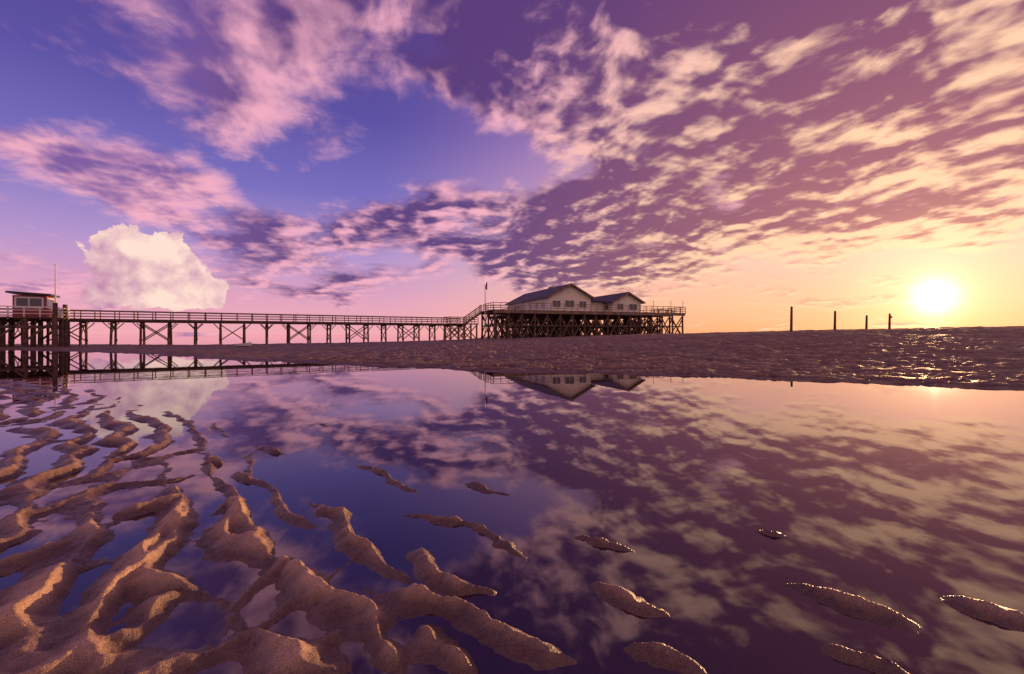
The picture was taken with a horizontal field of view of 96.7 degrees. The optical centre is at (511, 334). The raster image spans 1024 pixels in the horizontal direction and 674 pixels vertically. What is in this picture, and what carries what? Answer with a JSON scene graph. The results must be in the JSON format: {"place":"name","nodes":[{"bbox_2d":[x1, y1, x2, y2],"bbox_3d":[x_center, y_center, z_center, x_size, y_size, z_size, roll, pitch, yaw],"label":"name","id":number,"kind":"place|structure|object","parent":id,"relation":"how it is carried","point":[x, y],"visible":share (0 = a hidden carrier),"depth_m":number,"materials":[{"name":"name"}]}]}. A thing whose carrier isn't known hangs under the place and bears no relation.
{"place":"outdoors","nodes":[
{"label":"outdoors","id":0,"kind":"place"},
{"bbox_2d":[0,305,481,345],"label":"wooden pier","id":1,"kind":"structure","parent":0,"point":[112,327],"depth_m":63.14,"materials":[{"name":"brown wood"}]},
{"bbox_2d":[0,326,1023,673],"bbox_3d":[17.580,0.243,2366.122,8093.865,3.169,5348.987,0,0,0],"label":"sand ground","id":2,"kind":"structure","parent":0,"point":[512,536],"depth_m":3.41,"materials":[{"name":"brown sand"}]},
{"bbox_2d":[0,291,69,346],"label":"lifeguard hut","id":3,"kind":"object","parent":2,"relation":"on","point":[33,307],"visible":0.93,"depth_m":48.04,"materials":[{"name":"brown wood"}]},
{"bbox_2d":[14,296,53,308],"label":"window frames","id":4,"kind":"structure","parent":3,"relation":"in","point":[15,297],"depth_m":48.06,"materials":[{"name":"white wood"}]},
{"bbox_2d":[16,298,52,306],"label":"windows","id":5,"kind":"structure","parent":3,"relation":"in","point":[19,301],"depth_m":47.93,"materials":[{"name":"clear glass"}]},
{"bbox_2d":[54,263,55,302],"bbox_3d":[-49.795,-4.800,49.635,0.166,5.900,0.166,0,0,-22],"label":"flagpole","id":6,"kind":"object","parent":3,"relation":"on","point":[55,282],"visible":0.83,"depth_m":49.60,"materials":[{"name":"white metal"}]},
{"bbox_2d":[235,342,251,346],"bbox_3d":[-28.278,1.045,48.000,1.600,0.490,0.800,0,0,0],"label":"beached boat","id":7,"kind":"object","parent":2,"relation":"on","point":[248,344],"visible":1,"depth_m":47.78,"materials":[{"name":"white"}]},
{"bbox_2d":[485,278,486,338],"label":"flagpole","id":8,"kind":"object","parent":2,"relation":"in","point":[485,312],"visible":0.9,"depth_m":75.17,"materials":[{"name":"metal"}]},
{"bbox_2d":[481,313,683,338],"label":"piles","id":9,"kind":"object","parent":2,"relation":"in","point":[574,330],"visible":0.49,"depth_m":82.63,"materials":[{"name":"brown wood"}]},
{"bbox_2d":[481,314,683,338],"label":"cross bracing","id":10,"kind":"object","parent":9,"relation":"attached to","point":[612,326],"visible":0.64,"depth_m":82.95,"materials":[{"name":"brown wood"}]},
{"bbox_2d":[480,309,684,319],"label":"deck","id":11,"kind":"structure","parent":9,"relation":"on","point":[579,314],"depth_m":82.79,"materials":[{"name":"brown wood"}]},
{"bbox_2d":[479,302,685,316],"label":"railing","id":12,"kind":"object","parent":11,"relation":"on","point":[521,307],"visible":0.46,"depth_m":81.00,"materials":[{"name":"wood"}]},
{"bbox_2d":[591,302,604,310],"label":"link walls","id":13,"kind":"structure","parent":11,"relation":"on","point":[596,306],"depth_m":90.90,"materials":[{"name":"white wood"}]},
{"bbox_2d":[606,294,640,311],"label":"side house walls","id":14,"kind":"structure","parent":11,"relation":"on","point":[628,299],"depth_m":89.79,"materials":[{"name":"white wood"}]},
{"bbox_2d":[593,292,643,303],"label":"side house roof","id":15,"kind":"structure","parent":14,"relation":"on","point":[610,298],"depth_m":91.42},
{"bbox_2d":[613,292,645,303],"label":"side house bargeboards","id":16,"kind":"object","parent":15,"relation":"attached to","point":[632,295],"visible":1,"depth_m":89.05,"materials":[{"name":"wood"}]},
{"bbox_2d":[605,304,636,309],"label":"side house windows","id":17,"kind":"structure","parent":14,"relation":"in","point":[633,307],"depth_m":90.18,"materials":[{"name":"black glass"}]},
{"bbox_2d":[652,300,673,312],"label":"terrace furniture","id":18,"kind":"object","parent":11,"relation":"on","point":[660,309],"visible":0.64,"depth_m":88.73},
{"bbox_2d":[790,306,792,331],"bbox_3d":[31.909,-1.567,52.000,0.313,3.269,0.295,0,0,0],"label":"wooden post","id":19,"kind":"object","parent":2,"relation":"on","point":[791,318],"visible":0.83,"depth_m":51.89,"materials":[{"name":"brown wood"}]},
{"bbox_2d":[833,311,835,329],"bbox_3d":[39.012,-1.527,55.000,0.313,2.678,0.295,0,0,0],"label":"wooden post","id":20,"kind":"object","parent":2,"relation":"on","point":[834,326],"visible":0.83,"depth_m":54.91,"materials":[{"name":"brown wood"}]},
{"bbox_2d":[865,315,867,328],"bbox_3d":[46.723,-1.401,60.000,0.313,2.312,0.295,0,0,0],"label":"wooden post","id":21,"kind":"object","parent":2,"relation":"on","point":[866,322],"visible":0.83,"depth_m":59.90,"materials":[{"name":"brown wood"}]},
{"bbox_2d":[888,313,891,328],"bbox_3d":[49.796,-1.552,59.989,0.400,2.459,0.318,0,0,0],"label":"wooden post","id":22,"kind":"object","parent":2,"relation":"on","point":[889,321],"visible":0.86,"depth_m":59.90,"materials":[{"name":"brown wood"}]},
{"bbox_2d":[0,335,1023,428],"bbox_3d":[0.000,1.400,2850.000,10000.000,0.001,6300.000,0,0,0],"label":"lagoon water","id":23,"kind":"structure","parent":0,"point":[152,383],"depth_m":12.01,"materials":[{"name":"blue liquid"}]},
{"bbox_2d":[0,0,1023,334],"label":"sky","id":24,"kind":"structure","parent":0,"point":[736,164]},
{"bbox_2d":[508,286,590,310],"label":"house walls","id":25,"kind":"structure","parent":0,"point":[571,293],"depth_m":83.45,"materials":[{"name":"white wood"}]},
{"bbox_2d":[508,300,586,309],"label":"house window frames","id":26,"kind":"structure","parent":25,"relation":"in","point":[552,304],"depth_m":83.92,"materials":[{"name":"white wood"}]},
{"bbox_2d":[510,300,585,309],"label":"house windows","id":27,"kind":"structure","parent":26,"relation":"in","point":[566,303],"depth_m":83.86,"materials":[{"name":"black glass"}]},
{"bbox_2d":[505,283,592,304],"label":"house roof","id":28,"kind":"structure","parent":25,"relation":"on","point":[537,295],"depth_m":89.60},
{"bbox_2d":[547,283,595,298],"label":"house bargeboards","id":29,"kind":"object","parent":28,"relation":"attached to","point":[574,286],"visible":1,"depth_m":82.48,"materials":[{"name":"wood"}]}
]}

